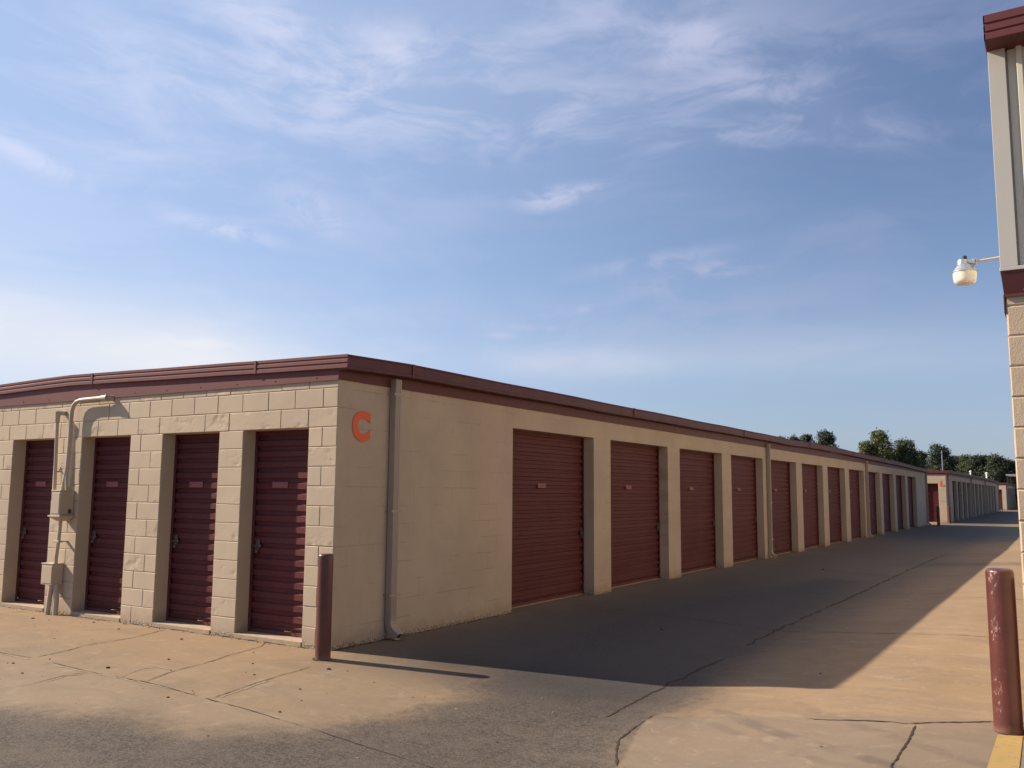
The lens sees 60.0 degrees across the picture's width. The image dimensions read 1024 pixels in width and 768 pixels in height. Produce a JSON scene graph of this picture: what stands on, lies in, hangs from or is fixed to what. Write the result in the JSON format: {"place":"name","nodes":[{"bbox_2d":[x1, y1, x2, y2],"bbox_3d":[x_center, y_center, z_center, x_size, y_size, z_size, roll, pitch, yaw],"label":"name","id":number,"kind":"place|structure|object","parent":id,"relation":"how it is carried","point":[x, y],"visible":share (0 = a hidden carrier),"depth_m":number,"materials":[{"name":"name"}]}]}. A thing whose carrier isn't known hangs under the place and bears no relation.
{"place":"outdoors","nodes":[
{"label":"outdoors","id":0,"kind":"place"},
{"bbox_2d":[0,508,1023,767],"bbox_3d":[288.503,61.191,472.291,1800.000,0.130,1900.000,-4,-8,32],"label":"ground","id":1,"kind":"structure","parent":0,"point":[912,652],"depth_m":7.68,"materials":[{"name":"concrete"}]},
{"bbox_2d":[2,654,265,696],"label":"patched joints","id":2,"kind":"object","parent":1,"relation":"on","point":[137,681],"visible":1,"depth_m":7.47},
{"bbox_2d":[314,553,333,660],"bbox_3d":[-1.796,2.149,8.485,0.151,1.037,0.151,-4,-8,32],"label":"bollard","id":3,"kind":"object","parent":1,"relation":"on","point":[324,609],"visible":0.97,"depth_m":8.43,"materials":[{"name":"metal"}]},
{"bbox_2d":[7,569,823,758],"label":"leaf litter","id":4,"kind":"object","parent":1,"relation":"on","point":[277,643],"visible":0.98,"depth_m":9.35,"materials":[{"name":"brown plant"}]},
{"bbox_2d":[0,354,930,649],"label":"storage building","id":5,"kind":"structure","parent":1,"relation":"on","point":[412,498],"depth_m":11.07,"materials":[{"name":"concrete"}]},
{"bbox_2d":[15,440,54,604],"bbox_3d":[-6.365,1.847,12.016,0.986,2.206,0.068,-4,-8,32],"label":"roll up door","id":6,"kind":"structure","parent":5,"relation":"in","point":[34,536],"depth_m":12.12,"materials":[{"name":"metal"}]},
{"bbox_2d":[41,393,113,614],"bbox_3d":[-5.520,1.527,11.191,1.141,2.793,0.224,-4,-8,32],"label":"electrical panel","id":7,"kind":"object","parent":5,"relation":"attached to","point":[62,501],"visible":0.98,"depth_m":11.26,"materials":[{"name":"beige paint"}]},
{"bbox_2d":[84,437,130,613],"bbox_3d":[-5.009,1.757,11.178,0.992,2.206,0.068,-4,-8,32],"label":"roll up door","id":8,"kind":"structure","parent":5,"relation":"in","point":[111,470],"depth_m":11.26,"materials":[{"name":"metal"}]},
{"bbox_2d":[166,433,219,625],"bbox_3d":[-3.641,1.665,10.333,0.993,2.206,0.068,-4,-8,32],"label":"roll up door","id":9,"kind":"structure","parent":5,"relation":"in","point":[190,581],"depth_m":10.40,"materials":[{"name":"metal"}]},
{"bbox_2d":[247,429,308,637],"bbox_3d":[-2.463,1.586,9.604,0.993,2.206,0.068,-4,-8,32],"label":"roll up door","id":10,"kind":"structure","parent":5,"relation":"in","point":[278,534],"depth_m":9.66,"materials":[{"name":"metal"}]},
{"bbox_2d":[512,430,583,606],"bbox_3d":[0.487,1.928,12.994,0.068,2.438,2.430,-4,-8,32],"label":"roll up door","id":11,"kind":"structure","parent":5,"relation":"in","point":[548,479],"depth_m":13.06,"materials":[{"name":"metal"}]},
{"bbox_2d":[610,441,659,586],"bbox_3d":[2.101,2.254,15.571,0.068,2.438,2.466,-4,-8,32],"label":"roll up door","id":12,"kind":"structure","parent":5,"relation":"in","point":[635,515],"depth_m":15.70,"materials":[{"name":"metal"}]},
{"bbox_2d":[679,450,715,572],"bbox_3d":[3.729,2.581,18.169,0.068,2.438,2.484,-4,-8,32],"label":"roll up door","id":13,"kind":"structure","parent":5,"relation":"in","point":[697,485],"depth_m":18.35,"materials":[{"name":"metal"}]},
{"bbox_2d":[731,456,757,562],"bbox_3d":[5.356,2.909,20.768,0.068,2.438,2.431,-4,-8,32],"label":"roll up door","id":14,"kind":"structure","parent":5,"relation":"in","point":[744,520],"depth_m":21.01,"materials":[{"name":"metal"}]},
{"bbox_2d":[771,461,791,554],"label":"roll up door","id":15,"kind":"structure","parent":5,"relation":"in","point":[780,483],"depth_m":23.73,"materials":[{"name":"metal"}]},
{"bbox_2d":[802,464,818,548],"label":"roll up door","id":16,"kind":"structure","parent":5,"relation":"in","point":[809,473],"depth_m":26.41,"materials":[{"name":"red metal"}]},
{"bbox_2d":[827,467,841,543],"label":"roll up door","id":17,"kind":"structure","parent":5,"relation":"in","point":[833,484],"depth_m":29.15,"materials":[{"name":"red metal"}]},
{"bbox_2d":[849,470,860,538],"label":"roll up door","id":18,"kind":"structure","parent":5,"relation":"in","point":[853,475],"depth_m":31.93,"materials":[{"name":"red metal"}]},
{"bbox_2d":[868,472,876,534],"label":"roll up door","id":19,"kind":"structure","parent":5,"relation":"in","point":[872,493],"depth_m":34.86,"materials":[{"name":"red metal"}]},
{"bbox_2d":[882,474,890,532],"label":"roll up door","id":20,"kind":"structure","parent":5,"relation":"in","point":[886,492],"depth_m":37.52,"materials":[{"name":"red metal"}]},
{"bbox_2d":[896,476,902,529],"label":"roll up door","id":21,"kind":"structure","parent":5,"relation":"in","point":[898,488],"depth_m":40.35,"materials":[{"name":"red metal"}]},
{"bbox_2d":[907,477,913,526],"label":"roll up door","id":22,"kind":"structure","parent":5,"relation":"in","point":[910,496],"depth_m":43.25,"materials":[{"name":"red metal"}]},
{"bbox_2d":[0,532,1023,767],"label":"pavement joints","id":23,"kind":"object","parent":1,"relation":"on","point":[697,669],"visible":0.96,"depth_m":7.98,"materials":[{"name":"grey concrete"}]},
{"bbox_2d":[787,434,799,440],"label":"broadleaf tree","id":24,"kind":"object","parent":1,"relation":"on","point":[793,437],"visible":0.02,"depth_m":194.11,"materials":[{"name":"green plant"}]},
{"bbox_2d":[799,433,816,442],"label":"broadleaf tree","id":25,"kind":"object","parent":1,"relation":"on","point":[805,437],"visible":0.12,"depth_m":191.66,"materials":[{"name":"green plant"}]},
{"bbox_2d":[814,428,838,447],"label":"broadleaf tree","id":26,"kind":"object","parent":1,"relation":"on","point":[826,438],"visible":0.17,"depth_m":187.19,"materials":[{"name":"green plant"}]},
{"bbox_2d":[857,440,877,456],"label":"broadleaf tree","id":27,"kind":"object","parent":1,"relation":"on","point":[864,448],"visible":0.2,"depth_m":167.90,"materials":[{"name":"green plant"}]},
{"bbox_2d":[869,427,898,461],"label":"broadleaf tree","id":28,"kind":"object","parent":1,"relation":"on","point":[879,437],"visible":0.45,"depth_m":168.14,"materials":[{"name":"green plant"}]},
{"bbox_2d":[891,437,925,467],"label":"broadleaf tree","id":29,"kind":"object","parent":1,"relation":"on","point":[906,452],"visible":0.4,"depth_m":169.13,"materials":[{"name":"green plant"}]},
{"bbox_2d":[915,449,929,468],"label":"broadleaf tree","id":30,"kind":"object","parent":1,"relation":"on","point":[923,455],"visible":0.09,"depth_m":201.51,"materials":[{"name":"green plant"}]},
{"bbox_2d":[936,506,939,525],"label":"bollard","id":31,"kind":"object","parent":1,"relation":"on","point":[938,514],"visible":0.98,"depth_m":45.69,"materials":[{"name":"metal"}]},
{"bbox_2d":[925,442,956,471],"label":"broadleaf tree","id":32,"kind":"object","parent":1,"relation":"on","point":[934,461],"visible":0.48,"depth_m":190.20,"materials":[{"name":"green plant"}]},
{"bbox_2d":[948,506,950,523],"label":"bollard","id":33,"kind":"object","parent":1,"relation":"on","point":[949,514],"visible":0.97,"depth_m":49.72,"materials":[{"name":"metal"}]},
{"bbox_2d":[950,455,961,465],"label":"broadleaf tree","id":34,"kind":"object","parent":1,"relation":"on","point":[957,461],"visible":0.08,"depth_m":193.51,"materials":[{"name":"green plant"}]},
{"bbox_2d":[955,454,971,472],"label":"broadleaf tree","id":35,"kind":"object","parent":1,"relation":"on","point":[963,459],"visible":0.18,"depth_m":183.91,"materials":[{"name":"green plant"}]},
{"bbox_2d":[927,470,1000,522],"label":"storage building","id":36,"kind":"structure","parent":1,"relation":"on","point":[963,494],"depth_m":57.95,"materials":[{"name":"concrete"}]},
{"bbox_2d":[927,484,938,521],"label":"roll up door","id":37,"kind":"structure","parent":36,"relation":"in","point":[933,493],"depth_m":51.00,"materials":[{"name":"red metal"}]},
{"bbox_2d":[952,481,954,519],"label":"roll up door","id":38,"kind":"structure","parent":36,"relation":"in","point":[952,481],"depth_m":55.37,"materials":[{"name":"metal"}]},
{"bbox_2d":[962,452,988,476],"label":"broadleaf tree","id":39,"kind":"object","parent":1,"relation":"on","point":[978,463],"visible":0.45,"depth_m":177.87,"materials":[{"name":"green plant"}]},
{"bbox_2d":[981,453,1015,483],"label":"broadleaf tree","id":40,"kind":"object","parent":1,"relation":"on","point":[996,470],"visible":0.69,"depth_m":169.23,"materials":[{"name":"green plant"}]},
{"bbox_2d":[983,6,1023,598],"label":"office building","id":41,"kind":"structure","parent":1,"relation":"on","point":[1004,37],"depth_m":5.96,"materials":[{"name":"beige metal"}]},
{"bbox_2d":[952,255,999,285],"bbox_3d":[4.193,-1.038,7.913,0.490,0.267,0.206,-4,-8,32],"label":"security light","id":42,"kind":"object","parent":41,"relation":"attached to","point":[964,272],"visible":0.95,"depth_m":7.92,"materials":[{"name":"beige paint"}]},
{"bbox_2d":[985,568,1023,734],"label":"bollard","id":43,"kind":"object","parent":1,"relation":"on","point":[1004,656],"visible":0.98,"depth_m":6.00,"materials":[{"name":"metal"}]},
{"bbox_2d":[987,735,1022,767],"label":"yellow line","id":44,"kind":"object","parent":1,"relation":"on","point":[1006,752],"visible":1,"depth_m":5.50,"materials":[{"name":"paint"}]},
{"bbox_2d":[997,457,1016,483],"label":"broadleaf tree","id":45,"kind":"object","parent":1,"relation":"on","point":[1014,467],"visible":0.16,"depth_m":170.04,"materials":[{"name":"green plant"}]},
{"bbox_2d":[999,483,1017,509],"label":"storage building","id":46,"kind":"structure","parent":1,"relation":"on","point":[1007,494],"depth_m":100.56,"materials":[{"name":"beige concrete"}]},
{"bbox_2d":[999,490,1002,508],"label":"roll up door","id":47,"kind":"structure","parent":46,"relation":"in","point":[1000,491],"depth_m":98.50,"materials":[{"name":"red metal"}]},
{"bbox_2d":[1006,474,1015,482],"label":"canopy","id":48,"kind":"object","parent":1,"relation":"on","point":[1011,475],"visible":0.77,"depth_m":133.13,"materials":[{"name":"metal"}]},
{"bbox_2d":[0,0,1023,460],"label":"sky","id":49,"kind":"structure","parent":0,"point":[759,216],"materials":[{"name":"blue"}]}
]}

